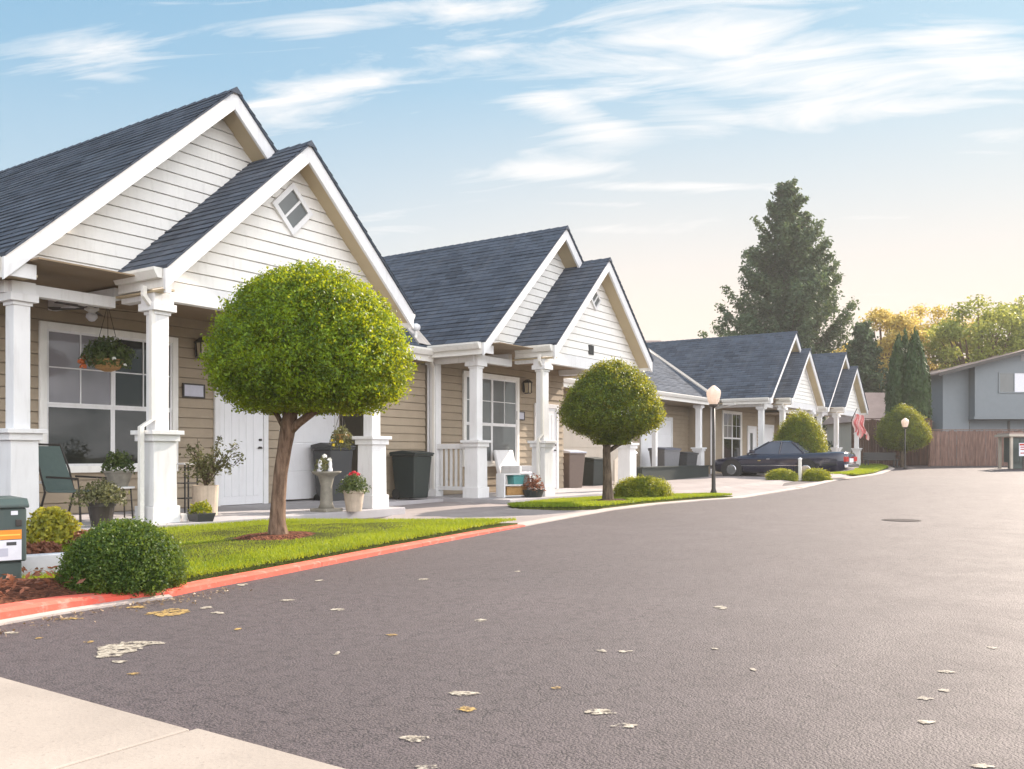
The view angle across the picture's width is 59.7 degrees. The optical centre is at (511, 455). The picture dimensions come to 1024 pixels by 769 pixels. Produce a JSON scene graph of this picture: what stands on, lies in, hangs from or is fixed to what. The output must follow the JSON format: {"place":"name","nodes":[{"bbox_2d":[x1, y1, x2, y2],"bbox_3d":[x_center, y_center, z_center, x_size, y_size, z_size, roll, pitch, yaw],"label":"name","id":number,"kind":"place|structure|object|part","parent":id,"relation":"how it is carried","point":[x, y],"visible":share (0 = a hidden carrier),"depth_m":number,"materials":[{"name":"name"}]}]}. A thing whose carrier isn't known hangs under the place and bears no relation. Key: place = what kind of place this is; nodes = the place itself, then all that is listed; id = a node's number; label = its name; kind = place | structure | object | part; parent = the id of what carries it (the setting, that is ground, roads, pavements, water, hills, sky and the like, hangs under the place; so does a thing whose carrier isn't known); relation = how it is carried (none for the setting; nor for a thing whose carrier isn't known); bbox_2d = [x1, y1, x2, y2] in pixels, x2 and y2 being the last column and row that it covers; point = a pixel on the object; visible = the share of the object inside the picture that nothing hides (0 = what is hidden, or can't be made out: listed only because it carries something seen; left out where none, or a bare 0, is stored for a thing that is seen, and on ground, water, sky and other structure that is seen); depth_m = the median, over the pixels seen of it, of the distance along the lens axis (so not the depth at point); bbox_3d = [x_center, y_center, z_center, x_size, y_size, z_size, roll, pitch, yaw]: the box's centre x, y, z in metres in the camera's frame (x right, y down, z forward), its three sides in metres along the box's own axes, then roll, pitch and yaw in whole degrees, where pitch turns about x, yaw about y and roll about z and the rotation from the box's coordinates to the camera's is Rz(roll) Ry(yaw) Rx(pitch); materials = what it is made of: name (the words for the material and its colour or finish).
{"place":"outdoors","nodes":[
{"label":"outdoors","id":0,"kind":"place"},
{"bbox_2d":[0,578,151,603],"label":"mulch bed","id":1,"kind":"object","parent":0,"point":[33,591],"visible":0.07,"depth_m":5.95,"materials":[{"name":"brown wood"}]},
{"bbox_2d":[0,496,28,579],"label":"utility cabinet","id":2,"kind":"object","parent":1,"relation":"on","point":[12,532],"visible":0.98,"depth_m":6.30,"materials":[{"name":"metal"}]},
{"bbox_2d":[21,552,63,575],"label":"edging block","id":3,"kind":"structure","parent":1,"relation":"on","point":[32,562],"depth_m":6.76,"materials":[{"name":"concrete"}]},
{"bbox_2d":[0,538,85,594],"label":"bark chips","id":4,"kind":"object","parent":1,"relation":"on","point":[11,577],"visible":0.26,"depth_m":6.09,"materials":[{"name":"orange plant"}]},
{"bbox_2d":[26,505,82,544],"bbox_3d":[-4.601,0.694,8.907,0.570,0.397,0.595,0,0,34],"label":"lime shrub","id":5,"kind":"object","parent":1,"relation":"on","point":[55,523],"visible":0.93,"depth_m":8.77,"materials":[{"name":"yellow plant"}]},
{"bbox_2d":[54,514,192,598],"bbox_3d":[-2.800,0.710,6.426,0.910,0.586,0.954,0,0,22],"label":"boxwood bush","id":6,"kind":"object","parent":1,"relation":"on","point":[125,555],"visible":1,"depth_m":6.16,"materials":[{"name":"green plant"}]},
{"bbox_2d":[0,677,188,768],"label":"sidewalk","id":7,"kind":"structure","parent":0,"point":[40,728],"depth_m":3.19,"materials":[{"name":"concrete"}]},
{"bbox_2d":[63,477,129,526],"bbox_3d":[-5.080,0.566,10.971,0.693,0.628,0.707,0,0,34],"label":"grass pot","id":8,"kind":"object","parent":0,"point":[103,492],"depth_m":10.89,"materials":[{"name":"green metal"}]},
{"bbox_2d":[62,729,344,768],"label":"sidewalk","id":9,"kind":"structure","parent":0,"point":[197,749],"depth_m":2.89,"materials":[{"name":"concrete"}]},
{"bbox_2d":[22,517,517,584],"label":"lawn","id":10,"kind":"structure","parent":0,"point":[277,563],"depth_m":9.38,"materials":[{"name":"plant"}]},
{"bbox_2d":[26,538,67,553],"bbox_3d":[-4.063,0.806,7.697,0.360,0.204,0.432,0,0,20],"label":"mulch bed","id":11,"kind":"object","parent":10,"relation":"on","point":[41,547],"visible":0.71,"depth_m":7.65,"materials":[{"name":"orange plant"}]},
{"bbox_2d":[62,528,91,545],"bbox_3d":[-4.303,0.819,8.987,0.361,0.174,0.443,0,0,34],"label":"groundcover plant","id":12,"kind":"object","parent":10,"relation":"on","point":[78,534],"visible":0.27,"depth_m":8.88,"materials":[{"name":"orange plant"}]},
{"bbox_2d":[233,531,315,539],"bbox_3d":[-2.583,0.880,9.795,0.806,0.060,1.275,0,0,34],"label":"soil ring","id":13,"kind":"object","parent":10,"relation":"on","point":[291,535],"visible":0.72,"depth_m":9.56,"materials":[{"name":"brown soil"}]},
{"bbox_2d":[194,256,420,534],"bbox_3d":[-2.200,-0.613,9.771,2.316,3.110,2.395,0,0,34],"label":"topiary tree","id":14,"kind":"object","parent":10,"relation":"on","point":[293,368],"visible":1,"depth_m":9.11,"materials":[{"name":"green plant"}]},
{"bbox_2d":[0,464,1023,768],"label":"road","id":15,"kind":"structure","parent":0,"point":[840,624],"depth_m":4.73,"materials":[{"name":"grey asphalt"}]},
{"bbox_2d":[0,594,172,625],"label":"kerb","id":16,"kind":"structure","parent":15,"relation":"on","point":[62,611],"depth_m":5.75,"materials":[{"name":"concrete"}]},
{"bbox_2d":[0,587,251,634],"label":"leaf litter","id":17,"kind":"object","parent":15,"relation":"on","point":[133,602],"visible":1,"depth_m":5.93,"materials":[{"name":"brown plant"}]},
{"bbox_2d":[0,87,442,538],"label":"bungalow","id":18,"kind":"object","parent":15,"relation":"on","point":[170,227],"visible":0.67,"depth_m":13.00,"materials":[{"name":"white wood"}]},
{"bbox_2d":[38,443,108,524],"bbox_3d":[-5.758,0.355,11.615,0.765,1.038,0.568,0,0,12],"label":"patio chair","id":19,"kind":"object","parent":18,"relation":"on","point":[55,475],"visible":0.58,"depth_m":11.65,"materials":[{"name":"green metal"}]},
{"bbox_2d":[48,301,136,321],"bbox_3d":[-6.010,-2.115,12.790,1.158,0.370,1.184,0,0,34],"label":"ceiling fan","id":20,"kind":"object","parent":18,"relation":"hanging from","point":[92,314],"visible":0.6,"depth_m":12.77,"materials":[{"name":"white paint"}]},
{"bbox_2d":[77,308,137,371],"bbox_3d":[-5.814,-1.756,12.812,0.754,1.088,0.722,0,0,-42],"label":"hanging basket","id":21,"kind":"object","parent":18,"relation":"hanging from","point":[110,357],"visible":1,"depth_m":12.66,"materials":[{"name":"wicker"}]},
{"bbox_2d":[39,321,177,472],"bbox_3d":[-6.163,-0.850,13.788,0.065,2.200,2.280,0,0,34],"label":"window","id":22,"kind":"structure","parent":18,"relation":"in","point":[91,412],"depth_m":13.49,"materials":[{"name":"beige paint"}]},
{"bbox_2d":[120,486,134,518],"bbox_3d":[-5.473,0.648,12.400,0.420,0.446,0.420,0,0,34],"label":"stool","id":23,"kind":"object","parent":18,"relation":"on","point":[128,487],"visible":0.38,"depth_m":12.39,"materials":[{"name":"white paint"}]},
{"bbox_2d":[100,449,136,486],"bbox_3d":[-5.459,0.159,12.402,0.469,0.530,0.479,0,0,34],"label":"bowl planter","id":24,"kind":"object","parent":23,"relation":"on","point":[114,474],"visible":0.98,"depth_m":12.30,"materials":[{"name":"stone"}]},
{"bbox_2d":[181,513,187,520],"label":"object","id":25,"kind":"object","parent":18,"relation":"on","point":[184,516],"visible":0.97,"depth_m":11.86,"materials":[{"name":"white paint"}]},
{"bbox_2d":[176,463,197,512],"bbox_3d":[-4.962,0.487,13.600,0.280,0.765,0.280,0,0,34],"label":"plant stand","id":26,"kind":"object","parent":18,"relation":"on","point":[185,483],"visible":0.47,"depth_m":13.47,"materials":[{"name":"black metal"}]},
{"bbox_2d":[182,383,204,398],"bbox_3d":[-5.349,-1.095,14.991,0.030,0.240,0.430,0,0,34],"label":"house plaque","id":27,"kind":"object","parent":18,"relation":"attached to","point":[190,390],"visible":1,"depth_m":14.98,"materials":[{"name":"grey metal"}]},
{"bbox_2d":[186,499,215,521],"bbox_3d":[-4.152,0.726,11.894,0.308,0.308,0.335,0,0,39],"label":"plant trough","id":28,"kind":"object","parent":18,"relation":"on","point":[205,514],"visible":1,"depth_m":11.83,"materials":[{"name":"grey plastic"}]},
{"bbox_2d":[193,337,208,358],"bbox_3d":[-5.227,-1.813,15.010,0.220,0.360,0.200,0,0,34],"label":"wall lantern","id":29,"kind":"object","parent":18,"relation":"attached to","point":[198,343],"depth_m":14.97,"materials":[{"name":"brown metal"}]},
{"bbox_2d":[178,436,245,514],"bbox_3d":[-4.491,0.281,13.049,0.978,1.179,0.746,0,0,15],"label":"shrub planter","id":30,"kind":"object","parent":18,"relation":"on","point":[207,491],"visible":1,"depth_m":13.01,"materials":[{"name":"stone"}]},
{"bbox_2d":[214,387,267,505],"bbox_3d":[-4.782,-0.245,15.812,0.075,2.230,1.160,0,0,34],"label":"door","id":31,"kind":"structure","parent":18,"relation":"in","point":[247,483],"depth_m":15.81,"materials":[{"name":"white paint"}]},
{"bbox_2d":[271,182,312,235],"bbox_3d":[-3.304,-3.710,13.405,0.055,0.800,0.800,0,0,34],"label":"attic window","id":32,"kind":"structure","parent":18,"relation":"in","point":[289,205],"depth_m":13.39,"materials":[{"name":"white paint"}]},
{"bbox_2d":[279,413,338,499],"bbox_3d":[-4.211,-0.325,17.794,0.070,2.390,2.040,0,0,34],"label":"garage door","id":33,"kind":"structure","parent":18,"relation":"in","point":[301,484],"depth_m":17.89,"materials":[{"name":"white paint"}]},
{"bbox_2d":[310,454,342,511],"bbox_3d":[-2.914,0.418,14.000,0.480,0.904,0.480,0,0,34],"label":"birdbath","id":34,"kind":"object","parent":18,"relation":"on","point":[326,479],"visible":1,"depth_m":13.92,"materials":[{"name":"stone"}]},
{"bbox_2d":[329,361,353,450],"bbox_3d":[-2.863,-1.188,14.923,0.384,2.224,0.461,0,0,34],"label":"hanging basket","id":35,"kind":"object","parent":18,"relation":"hanging from","point":[340,437],"visible":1,"depth_m":14.84,"materials":[{"name":"wicker"}]},
{"bbox_2d":[335,471,371,511],"bbox_3d":[-2.490,0.549,14.050,0.564,0.642,0.567,0,0,34],"label":"flower pot","id":36,"kind":"object","parent":18,"relation":"on","point":[353,497],"visible":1,"depth_m":13.94,"materials":[{"name":"stone"}]},
{"bbox_2d":[389,450,433,498],"bbox_3d":[-2.077,0.385,18.260,0.763,1.000,0.610,0,0,34],"label":"wheelie bin","id":37,"kind":"object","parent":18,"relation":"on","point":[411,471],"visible":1,"depth_m":18.05,"materials":[{"name":"grey plastic"}]},
{"bbox_2d":[0,524,524,619],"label":"kerb","id":38,"kind":"structure","parent":15,"relation":"on","point":[22,608],"depth_m":6.89,"materials":[{"name":"red paint"}]},
{"bbox_2d":[339,225,721,503],"bbox_3d":[1.286,-2.173,30.079,11.946,6.366,22.241,0,0,34],"label":"bungalow","id":39,"kind":"object","parent":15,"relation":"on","point":[549,314],"visible":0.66,"depth_m":20.60,"materials":[{"name":"white wood"}]},
{"bbox_2d":[462,370,519,466],"bbox_3d":[-0.466,-0.850,21.282,0.065,2.200,2.280,0,0,34],"label":"window","id":40,"kind":"structure","parent":39,"relation":"in","point":[501,394],"depth_m":21.50,"materials":[{"name":"beige paint"}]},
{"bbox_2d":[493,450,531,485],"bbox_3d":[0.081,0.339,21.161,0.754,0.963,0.900,0,0,30],"label":"chair","id":41,"kind":"object","parent":39,"relation":"on","point":[505,461],"visible":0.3,"depth_m":21.05,"materials":[{"name":"white paint"}]},
{"bbox_2d":[496,473,529,497],"bbox_3d":[0.023,0.620,18.927,0.656,0.500,0.320,0,0,-34],"label":"shelf unit","id":42,"kind":"object","parent":39,"relation":"on","point":[500,484],"visible":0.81,"depth_m":18.76,"materials":[{"name":"white paint"}]},
{"bbox_2d":[506,475,524,483],"bbox_3d":[0.075,0.503,18.939,0.290,0.190,0.290,0,0,-34],"label":"storage box","id":43,"kind":"object","parent":42,"relation":"on","point":[515,479],"visible":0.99,"depth_m":18.84,"materials":[{"name":"teal plastic"}]},
{"bbox_2d":[505,486,526,494],"bbox_3d":[0.038,0.738,18.931,0.530,0.180,0.290,0,0,-34],"label":"wicker basket","id":44,"kind":"object","parent":42,"relation":"on","point":[513,490],"visible":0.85,"depth_m":18.79,"materials":[{"name":"beige wicker"}]},
{"bbox_2d":[520,411,524,419],"bbox_3d":[0.215,-1.004,22.288,0.030,0.220,0.350,0,0,34],"label":"house plaque","id":45,"kind":"object","parent":39,"relation":"attached to","point":[522,415],"visible":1,"depth_m":22.35,"materials":[{"name":"grey metal"}]},
{"bbox_2d":[523,379,532,393],"bbox_3d":[0.386,-1.742,22.380,0.220,0.360,0.200,0,0,34],"label":"wall lantern","id":46,"kind":"object","parent":39,"relation":"attached to","point":[527,385],"depth_m":22.34,"materials":[{"name":"brown metal"}]},
{"bbox_2d":[522,473,545,496],"bbox_3d":[0.474,0.611,18.898,0.564,0.518,0.500,0,0,34],"label":"flower pot","id":47,"kind":"object","parent":39,"relation":"on","point":[533,492],"visible":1,"depth_m":18.78,"materials":[{"name":"green plastic"}]},
{"bbox_2d":[534,403,558,488],"bbox_3d":[0.915,-0.245,23.305,0.075,2.230,1.160,0,0,34],"label":"door","id":48,"kind":"structure","parent":39,"relation":"in","point":[553,423],"depth_m":23.63,"materials":[{"name":"white paint"}]},
{"bbox_2d":[562,407,621,480],"bbox_3d":[2.287,-0.325,28.068,0.070,2.390,5.240,0,0,34],"label":"garage door","id":49,"kind":"structure","parent":39,"relation":"in","point":[571,442],"depth_m":28.01,"materials":[{"name":"beige paint"}]},
{"bbox_2d":[590,291,600,310],"bbox_3d":[1.980,-3.710,21.180,0.055,0.520,0.520,0,0,34],"label":"attic window","id":50,"kind":"structure","parent":39,"relation":"in","point":[595,301],"depth_m":21.18,"materials":[{"name":"white paint"}]},
{"bbox_2d":[640,417,672,466],"bbox_3d":[5.530,-0.325,34.086,0.070,2.390,2.840,0,0,34],"label":"garage door","id":51,"kind":"structure","parent":39,"relation":"in","point":[665,434],"depth_m":34.26,"materials":[{"name":"white paint"}]},
{"bbox_2d":[562,450,586,487],"bbox_3d":[1.546,0.399,24.746,0.670,1.142,0.843,0,0,-42],"label":"wheelie bin","id":52,"kind":"object","parent":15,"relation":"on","point":[573,465],"visible":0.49,"depth_m":24.43,"materials":[{"name":"brown plastic"}]},
{"bbox_2d":[582,457,602,485],"bbox_3d":[2.294,0.501,26.203,0.793,0.938,0.670,0,0,40],"label":"wheelie bin","id":53,"kind":"object","parent":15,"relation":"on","point":[593,472],"visible":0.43,"depth_m":25.91,"materials":[{"name":"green plastic"}]},
{"bbox_2d":[518,487,801,525],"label":"kerb","id":54,"kind":"structure","parent":15,"relation":"on","point":[543,520],"depth_m":17.15,"materials":[{"name":"concrete"}]},
{"bbox_2d":[798,458,801,480],"bbox_3d":[9.786,0.461,30.300,0.120,0.810,0.120,0,0,34],"label":"marker post","id":55,"kind":"object","parent":15,"relation":"on","point":[800,469],"visible":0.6,"depth_m":30.27,"materials":[{"name":"plastic"}]},
{"bbox_2d":[797,465,894,487],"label":"kerb","id":56,"kind":"structure","parent":15,"relation":"on","point":[826,481],"depth_m":31.93,"materials":[{"name":"concrete"}]},
{"bbox_2d":[882,519,920,521],"bbox_3d":[6.033,0.996,13.818,0.580,0.007,0.580,0,0,34],"label":"manhole cover","id":57,"kind":"object","parent":15,"relation":"on","point":[904,520],"visible":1,"depth_m":13.73,"materials":[{"name":"metal"}]},
{"bbox_2d":[901,418,908,468],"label":"street lamp","id":58,"kind":"object","parent":15,"relation":"on","point":[904,422],"visible":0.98,"depth_m":44.57,"materials":[{"name":"brown metal"}]},
{"bbox_2d":[994,433,1023,468],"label":"mailbox kiosk","id":59,"kind":"object","parent":15,"relation":"on","point":[1012,457],"visible":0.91,"depth_m":42.67,"materials":[{"name":"beige paint"}]},
{"bbox_2d":[1019,443,1023,468],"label":"notice sign","id":60,"kind":"object","parent":15,"relation":"on","point":[1021,449],"visible":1,"depth_m":42.17,"materials":[{"name":"white metal"}]},
{"bbox_2d":[0,0,1023,438],"label":"sky","id":61,"kind":"structure","parent":0,"point":[655,131],"materials":[{"name":"blue"}]},
{"bbox_2d":[300,467,889,524],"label":"driveway","id":62,"kind":"structure","parent":0,"point":[741,485],"depth_m":17.67,"materials":[{"name":"concrete"}]},
{"bbox_2d":[311,443,354,500],"bbox_3d":[-3.609,0.358,17.873,0.743,1.244,0.610,0,0,42],"label":"wheelie bin","id":63,"kind":"object","parent":62,"relation":"on","point":[342,460],"visible":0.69,"depth_m":17.67,"materials":[{"name":"grey plastic"}]},
{"bbox_2d":[648,447,681,465],"bbox_3d":[5.512,0.254,32.360,0.850,1.142,0.943,0,0,-36],"label":"wheelie bin","id":64,"kind":"object","parent":62,"relation":"on","point":[668,456],"visible":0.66,"depth_m":32.01,"materials":[{"name":"grey plastic"}]},
{"bbox_2d":[636,465,709,480],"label":"low wall","id":65,"kind":"structure","parent":62,"relation":"on","point":[678,472],"depth_m":30.12,"materials":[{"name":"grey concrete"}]},
{"bbox_2d":[678,452,698,465],"bbox_3d":[6.556,0.319,34.076,0.893,0.969,0.790,0,0,44],"label":"wheelie bin","id":66,"kind":"object","parent":62,"relation":"on","point":[687,458],"visible":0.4,"depth_m":33.71,"materials":[{"name":"grey plastic"}]},
{"bbox_2d":[710,441,858,476],"bbox_3d":[10.034,0.168,33.080,5.070,1.455,1.980,0,0,34],"label":"parked car","id":67,"kind":"object","parent":62,"relation":"on","point":[767,456],"visible":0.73,"depth_m":32.34,"materials":[{"name":"black paint"}]},
{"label":"windows","id":68,"kind":"part","parent":67,"relation":"part of","materials":[{"name":"grey glass"}]},
{"bbox_2d":[863,452,899,467],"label":"park bench","id":69,"kind":"object","parent":62,"relation":"on","point":[867,456],"visible":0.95,"depth_m":46.70,"materials":[{"name":"metal"}]},
{"bbox_2d":[507,492,732,509],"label":"lawn","id":70,"kind":"structure","parent":0,"point":[589,507],"depth_m":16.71,"materials":[{"name":"plant"}]},
{"bbox_2d":[597,498,624,500],"bbox_3d":[2.025,0.905,18.139,0.725,0.060,1.122,0,0,34],"label":"soil ring","id":71,"kind":"object","parent":70,"relation":"on","point":[616,499],"visible":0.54,"depth_m":17.96,"materials":[{"name":"brown soil"}]},
{"bbox_2d":[555,356,668,498],"bbox_3d":[2.007,-0.518,18.143,2.261,3.022,2.332,0,0,34],"label":"topiary tree","id":72,"kind":"object","parent":70,"relation":"on","point":[585,411],"visible":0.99,"depth_m":17.59,"materials":[{"name":"green plant"}]},
{"bbox_2d":[613,473,673,497],"bbox_3d":[2.859,0.723,19.598,1.539,0.691,1.068,0,0,-18],"label":"boxwood hedge","id":73,"kind":"object","parent":70,"relation":"on","point":[646,485],"visible":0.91,"depth_m":19.29,"materials":[{"name":"green plant"}]},
{"bbox_2d":[706,385,720,492],"bbox_3d":[4.860,-0.395,21.497,0.342,2.610,0.342,0,0,-33],"label":"street lamp","id":74,"kind":"object","parent":70,"relation":"on","point":[713,393],"visible":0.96,"depth_m":21.45,"materials":[{"name":"brown metal"}]},
{"bbox_2d":[831,463,888,475],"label":"grass","id":75,"kind":"structure","parent":0,"point":[867,469],"depth_m":41.01,"materials":[{"name":"green plant"}]},
{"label":"ground","id":76,"kind":"structure","parent":0,"visible":0},
{"bbox_2d":[613,452,637,484],"bbox_3d":[3.391,0.389,26.872,0.210,1.220,1.355,0,0,34],"label":"fence panel","id":77,"kind":"object","parent":76,"relation":"on","point":[615,469],"visible":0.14,"depth_m":26.35,"materials":[{"name":"white paint"}]},
{"bbox_2d":[647,331,825,474],"bbox_3d":[9.116,-2.127,41.806,11.017,6.143,11.641,0,0,34],"label":"bungalow","id":78,"kind":"object","parent":76,"relation":"on","point":[753,378],"visible":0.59,"depth_m":37.11,"materials":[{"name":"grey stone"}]},
{"bbox_2d":[722,410,741,457],"bbox_3d":[9.405,-0.850,38.030,0.065,2.123,2.280,0,0,34],"label":"window","id":79,"kind":"structure","parent":78,"relation":"in","point":[731,420],"depth_m":37.99,"materials":[{"name":"beige paint"}]},
{"bbox_2d":[747,426,756,454],"bbox_3d":[10.786,-0.266,40.053,0.075,2.152,1.160,0,0,34],"label":"door","id":80,"kind":"structure","parent":78,"relation":"in","point":[751,433],"depth_m":39.94,"materials":[{"name":"white paint"}]},
{"bbox_2d":[757,424,773,445],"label":"garage door","id":81,"kind":"structure","parent":78,"relation":"in","point":[769,429],"depth_m":42.73,"materials":[{"name":"white paint"}]},
{"bbox_2d":[764,468,798,480],"bbox_3d":[9.148,0.706,30.159,1.201,0.648,0.966,0,0,0],"label":"hedge","id":82,"kind":"object","parent":76,"relation":"on","point":[783,474],"visible":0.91,"depth_m":29.97,"materials":[{"name":"green plant"}]},
{"bbox_2d":[698,178,880,442],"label":"conifer","id":83,"kind":"object","parent":76,"relation":"on","point":[793,283],"visible":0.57,"depth_m":68.60,"materials":[{"name":"green plant"}]},
{"bbox_2d":[772,407,829,451],"bbox_3d":[10.871,-0.405,33.613,2.171,2.850,2.212,0,0,34],"label":"round shrub","id":84,"kind":"object","parent":76,"relation":"on","point":[807,427],"visible":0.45,"depth_m":33.09,"materials":[{"name":"green plant"}]},
{"bbox_2d":[765,352,868,464],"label":"bungalow","id":85,"kind":"object","parent":76,"relation":"on","point":[841,384],"visible":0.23,"depth_m":44.04,"materials":[{"name":"white wood"}]},
{"bbox_2d":[851,409,868,439],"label":"flag","id":86,"kind":"object","parent":85,"relation":"attached to","point":[858,424],"visible":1,"depth_m":41.50,"materials":[{"name":"red fabric"}]},
{"bbox_2d":[801,465,832,480],"bbox_3d":[10.331,0.669,30.191,1.110,0.704,0.947,0,0,0],"label":"hedge","id":87,"kind":"object","parent":76,"relation":"on","point":[813,474],"visible":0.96,"depth_m":29.99,"materials":[{"name":"green plant"}]},
{"bbox_2d":[823,319,887,451],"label":"conifer","id":88,"kind":"object","parent":76,"relation":"on","point":[863,352],"visible":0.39,"depth_m":62.37,"materials":[{"name":"green plant"}]},
{"bbox_2d":[822,393,932,451],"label":"distant house","id":89,"kind":"structure","parent":76,"relation":"on","point":[876,404],"depth_m":59.52,"materials":[{"name":"beige paint"}]},
{"bbox_2d":[832,306,935,388],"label":"broadleaf tree","id":90,"kind":"object","parent":76,"relation":"on","point":[892,324],"visible":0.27,"depth_m":64.20,"materials":[{"name":"yellow plant"}]},
{"bbox_2d":[851,418,931,465],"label":"wooden fence","id":91,"kind":"object","parent":76,"relation":"on","point":[912,458],"visible":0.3,"depth_m":48.99,"materials":[{"name":"brown wood"}]},
{"bbox_2d":[884,332,905,464],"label":"cypress","id":92,"kind":"object","parent":76,"relation":"on","point":[893,394],"visible":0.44,"depth_m":50.70,"materials":[{"name":"green plant"}]},
{"bbox_2d":[873,402,932,466],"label":"round shrub","id":93,"kind":"object","parent":76,"relation":"on","point":[889,431],"visible":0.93,"depth_m":46.37,"materials":[{"name":"green plant"}]},
{"bbox_2d":[900,328,908,354],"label":"cypress","id":94,"kind":"object","parent":76,"relation":"on","point":[905,341],"visible":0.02,"depth_m":51.46,"materials":[{"name":"green plant"}]},
{"bbox_2d":[901,325,932,464],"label":"cypress","id":95,"kind":"object","parent":76,"relation":"on","point":[916,390],"visible":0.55,"depth_m":50.00,"materials":[{"name":"green plant"}]},
{"bbox_2d":[877,303,982,370],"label":"broadleaf tree","id":96,"kind":"object","parent":76,"relation":"on","point":[938,314],"visible":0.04,"depth_m":67.30,"materials":[{"name":"yellow plant"}]},
{"bbox_2d":[884,349,1023,463],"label":"grey house","id":97,"kind":"structure","parent":76,"relation":"on","point":[988,393],"depth_m":56.05,"materials":[{"name":"blue"}]},
{"bbox_2d":[998,372,1023,392],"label":"window","id":98,"kind":"structure","parent":97,"relation":"in","point":[1008,382],"depth_m":55.97,"materials":[{"name":"white glass"}]},
{"bbox_2d":[923,294,1023,370],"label":"broadleaf tree","id":99,"kind":"object","parent":76,"relation":"on","point":[947,332],"visible":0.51,"depth_m":59.20,"materials":[{"name":"green plant"}]},
{"bbox_2d":[928,429,1023,466],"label":"wooden fence","id":100,"kind":"object","parent":76,"relation":"on","point":[975,447],"visible":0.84,"depth_m":46.99,"materials":[{"name":"red wood"}]},
{"bbox_2d":[962,294,1023,357],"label":"broadleaf tree","id":101,"kind":"object","parent":76,"relation":"on","point":[1020,304],"visible":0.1,"depth_m":61.73,"materials":[{"name":"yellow plant"}]}
]}

